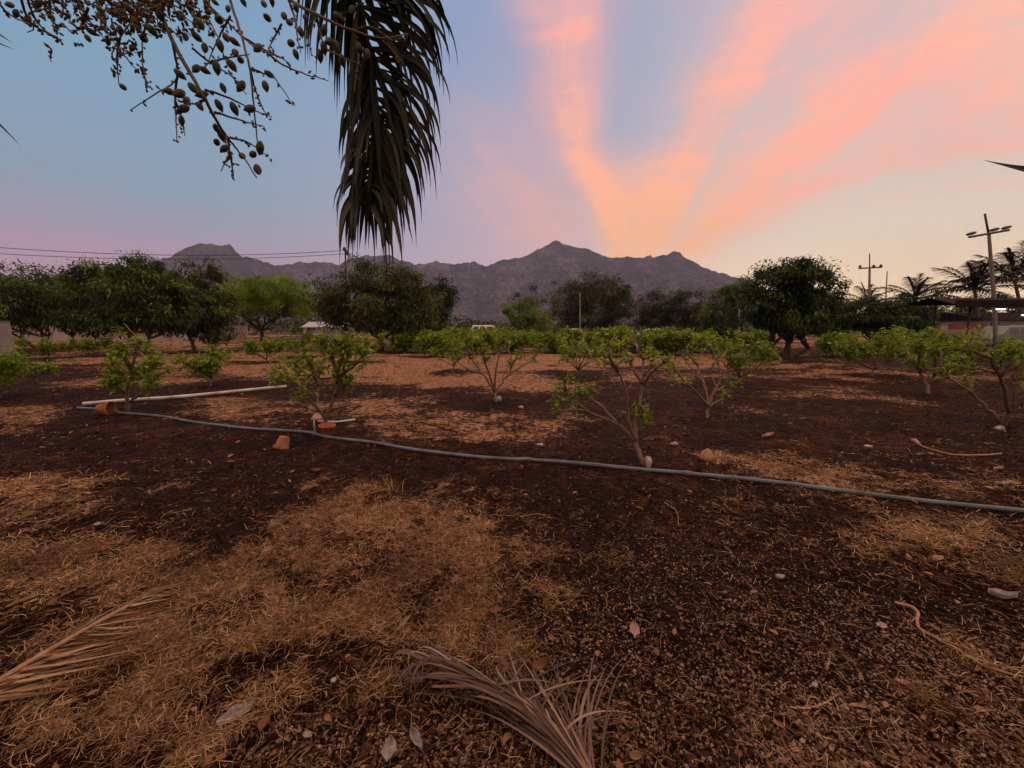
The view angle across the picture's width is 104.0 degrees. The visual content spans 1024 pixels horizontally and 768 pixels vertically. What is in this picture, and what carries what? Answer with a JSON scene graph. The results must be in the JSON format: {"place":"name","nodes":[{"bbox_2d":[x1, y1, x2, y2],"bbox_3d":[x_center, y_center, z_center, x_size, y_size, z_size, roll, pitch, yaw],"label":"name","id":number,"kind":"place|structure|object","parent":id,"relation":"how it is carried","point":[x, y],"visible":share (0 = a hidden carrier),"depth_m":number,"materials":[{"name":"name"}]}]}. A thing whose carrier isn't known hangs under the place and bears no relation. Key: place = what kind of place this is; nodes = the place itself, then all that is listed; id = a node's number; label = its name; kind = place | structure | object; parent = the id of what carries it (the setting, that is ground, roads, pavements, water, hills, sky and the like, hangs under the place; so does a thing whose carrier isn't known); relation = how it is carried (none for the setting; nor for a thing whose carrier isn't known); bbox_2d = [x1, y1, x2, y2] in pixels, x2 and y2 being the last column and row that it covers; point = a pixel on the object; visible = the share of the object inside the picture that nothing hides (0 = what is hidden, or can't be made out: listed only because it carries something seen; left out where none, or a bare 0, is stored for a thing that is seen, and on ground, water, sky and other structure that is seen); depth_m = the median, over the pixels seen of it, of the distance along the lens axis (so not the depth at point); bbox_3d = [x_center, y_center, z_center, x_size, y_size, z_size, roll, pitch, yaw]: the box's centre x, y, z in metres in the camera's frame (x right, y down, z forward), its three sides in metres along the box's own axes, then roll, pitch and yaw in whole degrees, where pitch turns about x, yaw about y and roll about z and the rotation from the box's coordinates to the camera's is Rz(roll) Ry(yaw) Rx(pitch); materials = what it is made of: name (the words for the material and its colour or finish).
{"place":"outdoors","nodes":[
{"label":"outdoors","id":0,"kind":"place"},
{"bbox_2d":[38,240,751,328],"bbox_3d":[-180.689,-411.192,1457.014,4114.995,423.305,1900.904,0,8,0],"label":"hills","id":1,"kind":"structure","parent":0,"point":[485,291],"depth_m":1696.07,"materials":[{"name":"stone"}]},
{"bbox_2d":[0,329,1023,767],"bbox_3d":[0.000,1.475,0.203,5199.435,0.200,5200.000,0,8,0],"label":"ground","id":2,"kind":"structure","parent":0,"point":[688,411],"depth_m":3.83,"materials":[{"name":"soil"}]},
{"bbox_2d":[0,321,13,354],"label":"wall block","id":3,"kind":"structure","parent":2,"relation":"on","point":[5,333],"depth_m":23.52,"materials":[{"name":"grey paint"}]},
{"bbox_2d":[0,591,45,609],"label":"fallen leaf","id":4,"kind":"object","parent":2,"relation":"on","point":[21,601],"visible":0.91,"depth_m":2.17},
{"bbox_2d":[0,345,62,396],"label":"young fruit tree","id":5,"kind":"object","parent":2,"relation":"on","point":[11,366],"visible":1,"depth_m":8.87,"materials":[{"name":"green plant"}]},
{"bbox_2d":[0,258,89,349],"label":"mango tree","id":6,"kind":"object","parent":2,"relation":"on","point":[15,293],"visible":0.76,"depth_m":25.88,"materials":[{"name":"green plant"}]},
{"bbox_2d":[9,335,83,357],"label":"young fruit tree","id":7,"kind":"object","parent":2,"relation":"on","point":[49,346],"visible":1,"depth_m":19.84,"materials":[{"name":"green plant"}]},
{"bbox_2d":[6,253,121,344],"bbox_3d":[-34.312,-6.538,31.175,8.712,7.484,9.613,0,8,0],"label":"mango tree","id":8,"kind":"object","parent":2,"relation":"on","point":[92,332],"visible":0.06,"depth_m":30.74,"materials":[{"name":"green plant"}]},
{"bbox_2d":[0,582,184,701],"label":"dead palm frond","id":9,"kind":"object","parent":2,"relation":"on","point":[83,636],"visible":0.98,"depth_m":1.79,"materials":[{"name":"brown plant"}]},
{"bbox_2d":[72,336,114,356],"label":"young fruit tree","id":10,"kind":"object","parent":2,"relation":"on","point":[89,344],"visible":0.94,"depth_m":21.54,"materials":[{"name":"green plant"}]},
{"bbox_2d":[95,401,116,414],"bbox_3d":[-7.238,0.440,7.114,0.207,0.262,0.262,-1,8,-10],"label":"clay pot","id":11,"kind":"object","parent":2,"relation":"on","point":[108,408],"visible":0.96,"depth_m":7.09,"materials":[{"name":"ceramic"}]},
{"bbox_2d":[24,250,229,353],"bbox_3d":[-22.053,-4.669,23.534,11.708,6.055,6.929,2,8,17],"label":"mango tree","id":12,"kind":"object","parent":2,"relation":"on","point":[135,299],"visible":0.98,"depth_m":22.32,"materials":[{"name":"green plant"}]},
{"bbox_2d":[11,325,247,341],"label":"boundary wall","id":13,"kind":"structure","parent":2,"relation":"on","point":[61,336],"depth_m":48.04,"materials":[{"name":"concrete"}]},
{"bbox_2d":[96,323,179,411],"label":"young fruit tree","id":14,"kind":"object","parent":2,"relation":"on","point":[144,368],"visible":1,"depth_m":7.12,"materials":[{"name":"green plant"}]},
{"bbox_2d":[137,692,164,704],"bbox_3d":[-1.437,1.254,1.590,0.089,0.034,0.052,0,8,0],"label":"fallen leaf","id":15,"kind":"object","parent":2,"relation":"on","point":[162,694],"visible":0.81,"depth_m":1.60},
{"bbox_2d":[82,385,286,405],"bbox_3d":[-6.967,0.232,8.868,3.551,0.101,0.286,-7,10,-40],"label":"water pipe","id":16,"kind":"object","parent":2,"relation":"on","point":[181,396],"visible":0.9,"depth_m":8.66,"materials":[{"name":"plastic"}]},
{"bbox_2d":[141,250,253,352],"bbox_3d":[-19.648,-5.239,24.711,5.661,6.707,5.450,0,8,0],"label":"mango tree","id":17,"kind":"object","parent":2,"relation":"on","point":[210,330],"visible":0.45,"depth_m":24.47,"materials":[{"name":"green plant"}]},
{"bbox_2d":[162,341,234,385],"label":"young fruit tree","id":18,"kind":"object","parent":2,"relation":"on","point":[209,366],"visible":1,"depth_m":10.11,"materials":[{"name":"green plant"}]},
{"bbox_2d":[0,0,457,286],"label":"fruit palm","id":19,"kind":"object","parent":2,"relation":"on","point":[384,189],"visible":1,"depth_m":1.62,"materials":[{"name":"green plant"}]},
{"bbox_2d":[216,699,256,725],"bbox_3d":[-1.055,1.258,1.531,0.074,0.040,0.125,5,9,33],"label":"fallen leaf","id":20,"kind":"object","parent":2,"relation":"on","point":[229,716],"visible":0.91,"depth_m":1.54,"materials":[{"name":"plant"}]},
{"bbox_2d":[257,709,269,731],"bbox_3d":[-0.930,1.267,1.503,0.041,0.030,0.070,0,8,0],"label":"fallen leaf","id":21,"kind":"object","parent":2,"relation":"on","point":[265,720],"visible":1,"depth_m":1.51,"materials":[{"name":"plant"}]},
{"bbox_2d":[240,336,288,362],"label":"young fruit tree","id":22,"kind":"object","parent":2,"relation":"on","point":[250,346],"visible":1,"depth_m":17.54,"materials":[{"name":"green plant"}]},
{"bbox_2d":[213,273,325,340],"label":"flat topped tree","id":23,"kind":"object","parent":2,"relation":"on","point":[270,303],"visible":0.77,"depth_m":43.68,"materials":[{"name":"green plant"}]},
{"bbox_2d":[273,435,289,449],"bbox_3d":[-2.973,0.763,5.153,0.204,0.199,0.205,0,8,0],"label":"clay pot","id":24,"kind":"object","parent":2,"relation":"on","point":[282,442],"visible":0.94,"depth_m":5.11,"materials":[{"name":"ceramic"}]},
{"bbox_2d":[264,329,320,356],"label":"young fruit tree","id":25,"kind":"object","parent":2,"relation":"on","point":[291,342],"visible":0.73,"depth_m":20.29,"materials":[{"name":"green plant"}]},
{"bbox_2d":[265,327,375,422],"bbox_3d":[-2.510,-0.018,5.599,1.570,1.549,1.451,0,8,0],"label":"young fruit tree","id":26,"kind":"object","parent":2,"relation":"on","point":[342,346],"visible":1,"depth_m":5.38,"materials":[{"name":"green plant"}]},
{"bbox_2d":[318,422,335,435],"bbox_3d":[-2.612,0.656,5.664,0.229,0.188,0.229,0,8,0],"label":"clay pot","id":27,"kind":"object","parent":2,"relation":"on","point":[327,428],"visible":0.81,"depth_m":5.60,"materials":[{"name":"ceramic"}]},
{"bbox_2d":[302,322,353,335],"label":"house","id":28,"kind":"structure","parent":2,"relation":"on","point":[308,325],"depth_m":89.24,"materials":[{"name":"metal"}]},
{"bbox_2d":[343,247,347,330],"bbox_3d":[-13.319,-6.914,32.243,0.738,7.966,0.391,0,8,0],"label":"utility pole","id":29,"kind":"object","parent":2,"relation":"on","point":[344,249],"visible":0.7,"depth_m":31.85,"materials":[{"name":"wood"}]},
{"bbox_2d":[0,247,343,255],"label":"power line","id":30,"kind":"object","parent":29,"relation":"attached to","point":[150,254],"visible":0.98,"depth_m":28.62,"materials":[{"name":"metal"}]},
{"bbox_2d":[0,253,344,259],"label":"power line","id":31,"kind":"object","parent":29,"relation":"attached to","point":[167,259],"visible":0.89,"depth_m":29.04,"materials":[{"name":"metal"}]},
{"bbox_2d":[336,330,387,360],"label":"young fruit tree","id":32,"kind":"object","parent":2,"relation":"on","point":[380,340],"visible":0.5,"depth_m":17.83,"materials":[{"name":"green plant"}]},
{"bbox_2d":[287,253,451,351],"bbox_3d":[-8.890,-5.098,26.314,10.197,6.063,8.164,0,8,0],"label":"mango tree","id":33,"kind":"object","parent":2,"relation":"on","point":[368,307],"visible":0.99,"depth_m":24.82,"materials":[{"name":"green plant"}]},
{"bbox_2d":[388,331,420,353],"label":"young fruit tree","id":34,"kind":"object","parent":2,"relation":"on","point":[401,343],"visible":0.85,"depth_m":23.93,"materials":[{"name":"green plant"}]},
{"bbox_2d":[410,726,422,751],"bbox_3d":[-0.342,1.277,1.441,0.034,0.029,0.111,-6,10,-38],"label":"fallen leaf","id":35,"kind":"object","parent":2,"relation":"on","point":[418,742],"visible":1,"depth_m":1.45,"materials":[{"name":"plant"}]},
{"bbox_2d":[412,326,456,356],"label":"young fruit tree","id":36,"kind":"object","parent":2,"relation":"on","point":[431,338],"visible":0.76,"depth_m":20.33,"materials":[{"name":"green plant"}]},
{"bbox_2d":[413,274,467,333],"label":"mango tree","id":37,"kind":"object","parent":2,"relation":"on","point":[449,295],"visible":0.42,"depth_m":34.74,"materials":[{"name":"green plant"}]},
{"bbox_2d":[425,332,474,372],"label":"young fruit tree","id":38,"kind":"object","parent":2,"relation":"on","point":[453,349],"visible":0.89,"depth_m":13.52,"materials":[{"name":"green plant"}]},
{"bbox_2d":[452,326,499,354],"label":"young fruit tree","id":39,"kind":"object","parent":2,"relation":"on","point":[488,336],"visible":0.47,"depth_m":22.86,"materials":[{"name":"green plant"}]},
{"bbox_2d":[479,324,511,335],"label":"young fruit tree","id":40,"kind":"object","parent":2,"relation":"on","point":[496,329],"visible":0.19,"depth_m":40.60,"materials":[{"name":"green plant"}]},
{"bbox_2d":[444,330,547,401],"bbox_3d":[-0.508,-0.402,8.482,1.661,1.482,2.122,7,11,43],"label":"young fruit tree","id":41,"kind":"object","parent":2,"relation":"on","point":[465,343],"visible":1,"depth_m":8.19,"materials":[{"name":"green plant"}]},
{"bbox_2d":[0,338,1003,363],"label":"weeds","id":42,"kind":"object","parent":2,"relation":"on","point":[159,357],"visible":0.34,"depth_m":22.23,"materials":[{"name":"plant"}]},
{"bbox_2d":[379,642,633,767],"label":"dead palm frond","id":43,"kind":"object","parent":2,"relation":"on","point":[536,716],"visible":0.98,"depth_m":1.52,"materials":[{"name":"brown plant"}]},
{"bbox_2d":[0,341,1023,767],"bbox_3d":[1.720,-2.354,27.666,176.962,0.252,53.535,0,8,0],"label":"dry grass","id":44,"kind":"structure","parent":2,"relation":"on","point":[256,627],"depth_m":2.14,"materials":[{"name":"plant"}]},
{"bbox_2d":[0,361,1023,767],"bbox_3d":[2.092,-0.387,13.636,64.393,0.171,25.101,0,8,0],"label":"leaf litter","id":45,"kind":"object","parent":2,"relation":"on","point":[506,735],"visible":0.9,"depth_m":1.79,"materials":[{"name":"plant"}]},
{"bbox_2d":[490,328,534,353],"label":"young fruit tree","id":46,"kind":"object","parent":2,"relation":"on","point":[523,340],"visible":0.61,"depth_m":24.60,"materials":[{"name":"green plant"}]},
{"bbox_2d":[499,295,554,333],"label":"tree","id":47,"kind":"object","parent":2,"relation":"on","point":[528,320],"visible":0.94,"depth_m":47.77,"materials":[{"name":"green plant"}]},
{"bbox_2d":[507,277,571,331],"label":"tree","id":48,"kind":"object","parent":2,"relation":"on","point":[516,295],"visible":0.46,"depth_m":70.67,"materials":[{"name":"green plant"}]},
{"bbox_2d":[530,657,551,669],"bbox_3d":[0.127,1.229,1.755,0.101,0.041,0.047,-2,8,-14],"label":"fallen leaf","id":49,"kind":"object","parent":2,"relation":"on","point":[544,661],"visible":0.77,"depth_m":1.77,"materials":[{"name":"plant"}]},
{"bbox_2d":[181,314,912,334],"bbox_3d":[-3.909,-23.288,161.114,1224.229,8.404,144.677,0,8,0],"label":"distant wood","id":50,"kind":"object","parent":2,"relation":"on","point":[295,326],"visible":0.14,"depth_m":105.54,"materials":[{"name":"green plant"}]},
{"bbox_2d":[76,407,1023,512],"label":"water pipe","id":51,"kind":"object","parent":2,"relation":"on","point":[903,498],"visible":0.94,"depth_m":4.20,"materials":[{"name":"plastic"}]},
{"bbox_2d":[528,328,574,352],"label":"young fruit tree","id":52,"kind":"object","parent":2,"relation":"on","point":[549,339],"visible":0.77,"depth_m":24.71,"materials":[{"name":"green plant"}]},
{"bbox_2d":[555,325,586,343],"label":"young fruit tree","id":53,"kind":"object","parent":2,"relation":"on","point":[575,333],"visible":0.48,"depth_m":40.65,"materials":[{"name":"green plant"}]},
{"bbox_2d":[555,334,607,375],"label":"young fruit tree","id":54,"kind":"object","parent":2,"relation":"on","point":[572,352],"visible":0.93,"depth_m":12.35,"materials":[{"name":"green plant"}]},
{"bbox_2d":[545,268,643,333],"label":"round tree","id":55,"kind":"object","parent":2,"relation":"on","point":[588,290],"visible":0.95,"depth_m":59.05,"materials":[{"name":"green plant"}]},
{"bbox_2d":[578,326,633,356],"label":"young fruit tree","id":56,"kind":"object","parent":2,"relation":"on","point":[621,334],"visible":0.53,"depth_m":21.44,"materials":[{"name":"green plant"}]},
{"bbox_2d":[546,327,681,465],"bbox_3d":[1.101,0.153,4.313,1.438,1.520,1.352,-3,8,-20],"label":"young fruit tree","id":57,"kind":"object","parent":2,"relation":"on","point":[638,409],"visible":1,"depth_m":4.32,"materials":[{"name":"green plant"}]},
{"bbox_2d":[629,621,639,637],"bbox_3d":[0.614,1.232,2.005,0.064,0.030,0.072,-4,9,-26],"label":"fallen leaf","id":58,"kind":"object","parent":2,"relation":"on","point":[634,630],"visible":1,"depth_m":2.01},
{"bbox_2d":[629,750,643,760],"bbox_3d":[0.433,1.302,1.398,0.040,0.025,0.039,7,11,43],"label":"fallen leaf","id":59,"kind":"object","parent":2,"relation":"on","point":[639,755],"visible":1,"depth_m":1.40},
{"bbox_2d":[624,328,656,351],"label":"young fruit tree","id":60,"kind":"object","parent":2,"relation":"on","point":[645,340],"visible":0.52,"depth_m":24.89,"materials":[{"name":"green plant"}]},
{"bbox_2d":[627,284,680,328],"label":"round tree","id":61,"kind":"object","parent":2,"relation":"on","point":[646,311],"visible":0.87,"depth_m":67.89,"materials":[{"name":"green plant"}]},
{"bbox_2d":[646,325,694,354],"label":"young fruit tree","id":62,"kind":"object","parent":2,"relation":"on","point":[671,342],"visible":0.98,"depth_m":22.34,"materials":[{"name":"green plant"}]},
{"bbox_2d":[650,287,712,332],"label":"round tree","id":63,"kind":"object","parent":2,"relation":"on","point":[685,312],"visible":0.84,"depth_m":65.86,"materials":[{"name":"green plant"}]},
{"bbox_2d":[684,328,720,351],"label":"young fruit tree","id":64,"kind":"object","parent":2,"relation":"on","point":[709,333],"visible":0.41,"depth_m":25.59,"materials":[{"name":"green plant"}]},
{"bbox_2d":[664,333,745,417],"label":"young fruit tree","id":65,"kind":"object","parent":2,"relation":"on","point":[709,404],"visible":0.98,"depth_m":6.79,"materials":[{"name":"green plant"}]},
{"bbox_2d":[699,448,714,461],"bbox_3d":[2.210,0.820,4.540,0.152,0.198,0.158,7,10,41],"label":"coconut husk","id":66,"kind":"object","parent":2,"relation":"on","point":[707,455],"visible":0.74,"depth_m":4.50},
{"bbox_2d":[696,311,733,340],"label":"tree","id":67,"kind":"object","parent":2,"relation":"on","point":[717,324],"visible":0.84,"depth_m":32.21,"materials":[{"name":"green plant"}]},
{"bbox_2d":[690,274,766,330],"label":"leafy tree","id":68,"kind":"object","parent":2,"relation":"on","point":[729,295],"visible":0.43,"depth_m":39.23,"materials":[{"name":"green plant"}]},
{"bbox_2d":[706,330,782,383],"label":"young fruit tree","id":69,"kind":"object","parent":2,"relation":"on","point":[759,350],"visible":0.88,"depth_m":10.65,"materials":[{"name":"green plant"}]},
{"bbox_2d":[733,328,777,348],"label":"young fruit tree","id":70,"kind":"object","parent":2,"relation":"on","point":[752,336],"visible":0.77,"depth_m":28.96,"materials":[{"name":"green plant"}]},
{"bbox_2d":[715,254,853,359],"bbox_3d":[12.700,-3.530,18.970,5.606,4.977,4.758,0,8,0],"label":"mango tree","id":71,"kind":"object","parent":2,"relation":"on","point":[781,308],"visible":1,"depth_m":18.03,"materials":[{"name":"green plant"}]},
{"bbox_2d":[789,694,838,708],"bbox_3d":[1.224,1.272,1.598,0.239,0.041,0.048,-1,8,-9],"label":"stick","id":72,"kind":"object","parent":2,"relation":"on","point":[806,707],"visible":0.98,"depth_m":1.59,"materials":[{"name":"wood"}]},
{"bbox_2d":[813,329,866,356],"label":"young fruit tree","id":73,"kind":"object","parent":2,"relation":"on","point":[822,345],"visible":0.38,"depth_m":21.21,"materials":[{"name":"green plant"}]},
{"bbox_2d":[813,287,877,338],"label":"hedge tree","id":74,"kind":"object","parent":2,"relation":"on","point":[850,321],"visible":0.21,"depth_m":29.34,"materials":[{"name":"green plant"}]},
{"bbox_2d":[851,725,883,765],"bbox_3d":[1.282,1.303,1.444,0.022,0.027,0.131,0,8,0],"label":"stick","id":75,"kind":"object","parent":2,"relation":"on","point":[865,743],"visible":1,"depth_m":1.45,"materials":[{"name":"brown wood"}]},
{"bbox_2d":[843,282,893,341],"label":"coconut palm","id":76,"kind":"object","parent":2,"relation":"on","point":[864,292],"visible":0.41,"depth_m":44.76,"materials":[{"name":"green plant"}]},
{"bbox_2d":[858,254,881,343],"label":"utility pole","id":77,"kind":"object","parent":2,"relation":"on","point":[869,279],"visible":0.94,"depth_m":40.78,"materials":[{"name":"wood"}]},
{"bbox_2d":[842,295,913,341],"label":"hedge tree","id":78,"kind":"object","parent":2,"relation":"on","point":[863,315],"visible":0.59,"depth_m":29.66,"materials":[{"name":"green plant"}]},
{"bbox_2d":[825,326,948,375],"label":"young fruit tree","id":79,"kind":"object","parent":2,"relation":"on","point":[848,349],"visible":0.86,"depth_m":12.69,"materials":[{"name":"green plant"}]},
{"bbox_2d":[864,290,948,337],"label":"hedge tree","id":80,"kind":"object","parent":2,"relation":"on","point":[919,318],"visible":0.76,"depth_m":28.88,"materials":[{"name":"green plant"}]},
{"bbox_2d":[880,325,953,355],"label":"young fruit tree","id":81,"kind":"object","parent":2,"relation":"on","point":[903,331],"visible":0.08,"depth_m":22.32,"materials":[{"name":"green plant"}]},
{"bbox_2d":[878,273,961,301],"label":"coconut palm","id":82,"kind":"object","parent":2,"relation":"on","point":[917,287],"visible":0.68,"depth_m":33.84,"materials":[{"name":"green plant"}]},
{"bbox_2d":[884,331,977,393],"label":"young fruit tree","id":83,"kind":"object","parent":2,"relation":"on","point":[902,345],"visible":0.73,"depth_m":9.21,"materials":[{"name":"green plant"}]},
{"bbox_2d":[910,439,1002,455],"bbox_3d":[5.262,0.787,4.723,0.767,0.077,0.443,7,10,40],"label":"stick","id":84,"kind":"object","parent":2,"relation":"on","point":[917,442],"visible":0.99,"depth_m":4.63,"materials":[{"name":"wood"}]},
{"bbox_2d":[930,323,986,344],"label":"boundary wall","id":85,"kind":"structure","parent":2,"relation":"on","point":[957,326],"depth_m":33.56,"materials":[{"name":"concrete"}]},
{"bbox_2d":[894,601,1023,677],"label":"dry vine","id":86,"kind":"object","parent":2,"relation":"on","point":[939,639],"visible":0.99,"depth_m":1.91,"materials":[{"name":"plant"}]},
{"bbox_2d":[928,297,991,313],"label":"hedge tree","id":87,"kind":"object","parent":2,"relation":"on","point":[953,310],"visible":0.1,"depth_m":44.22,"materials":[{"name":"green plant"}]},
{"bbox_2d":[919,326,1011,371],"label":"young fruit tree","id":88,"kind":"object","parent":2,"relation":"on","point":[948,342],"visible":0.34,"depth_m":13.18,"materials":[{"name":"green plant"}]},
{"bbox_2d":[908,298,1023,357],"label":"open shed","id":89,"kind":"structure","parent":2,"relation":"on","point":[970,303],"depth_m":19.01,"materials":[{"name":"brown wood"}]},
{"bbox_2d":[919,259,1023,316],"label":"coconut palm","id":90,"kind":"object","parent":2,"relation":"on","point":[976,278],"visible":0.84,"depth_m":35.69,"materials":[{"name":"green plant"}]},
{"bbox_2d":[925,324,1023,425],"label":"young fruit tree","id":91,"kind":"object","parent":2,"relation":"on","point":[1012,350],"visible":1,"depth_m":5.75,"materials":[{"name":"green plant"}]},
{"bbox_2d":[936,313,1023,344],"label":"house","id":92,"kind":"structure","parent":2,"relation":"on","point":[1010,319],"depth_m":36.48,"materials":[{"name":"brown paint"}]},
{"bbox_2d":[948,240,1023,312],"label":"coconut palm","id":93,"kind":"object","parent":2,"relation":"on","point":[1010,256],"visible":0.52,"depth_m":38.80,"materials":[{"name":"green plant"}]},
{"bbox_2d":[966,213,1011,349],"bbox_3d":[31.021,-6.490,26.289,3.455,9.052,0.379,0,8,0],"label":"utility pole","id":94,"kind":"object","parent":2,"relation":"on","point":[993,295],"visible":0.95,"depth_m":26.12,"materials":[{"name":"wood"}]},
{"bbox_2d":[958,291,1023,312],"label":"hedge tree","id":95,"kind":"object","parent":2,"relation":"on","point":[1015,310],"visible":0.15,"depth_m":45.07,"materials":[{"name":"green plant"}]},
{"bbox_2d":[976,326,1023,348],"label":"parked car","id":96,"kind":"object","parent":2,"relation":"on","point":[1016,332],"visible":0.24,"depth_m":29.96,"materials":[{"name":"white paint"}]},
{"bbox_2d":[982,553,1023,569],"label":"stick","id":97,"kind":"object","parent":2,"relation":"on","point":[1019,556],"visible":0.91,"depth_m":2.47,"materials":[{"name":"brown wood"}]},
{"bbox_2d":[988,588,1018,598],"bbox_3d":[2.715,1.160,2.216,0.099,0.066,0.068,0,8,0],"label":"plastic scrap","id":98,"kind":"object","parent":2,"relation":"on","point":[998,593],"visible":1,"depth_m":2.21,"materials":[{"name":"plastic"}]},
{"bbox_2d":[985,160,1023,171],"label":"side palm","id":99,"kind":"object","parent":2,"relation":"on","point":[1018,167],"visible":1,"depth_m":1.41,"materials":[{"name":"green plant"}]},
{"bbox_2d":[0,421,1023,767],"bbox_3d":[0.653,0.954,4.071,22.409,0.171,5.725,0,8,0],"label":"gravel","id":100,"kind":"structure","parent":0,"point":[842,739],"depth_m":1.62,"materials":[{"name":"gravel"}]},
{"bbox_2d":[380,735,397,761],"bbox_3d":[-0.432,1.288,1.409,0.058,0.035,0.058,7,11,42],"label":"fallen leaf","id":101,"kind":"object","parent":100,"relation":"on","point":[386,752],"visible":0.97,"depth_m":1.42,"materials":[{"name":"plant"}]},
{"bbox_2d":[0,0,1023,312],"label":"sky","id":102,"kind":"structure","parent":0,"point":[728,136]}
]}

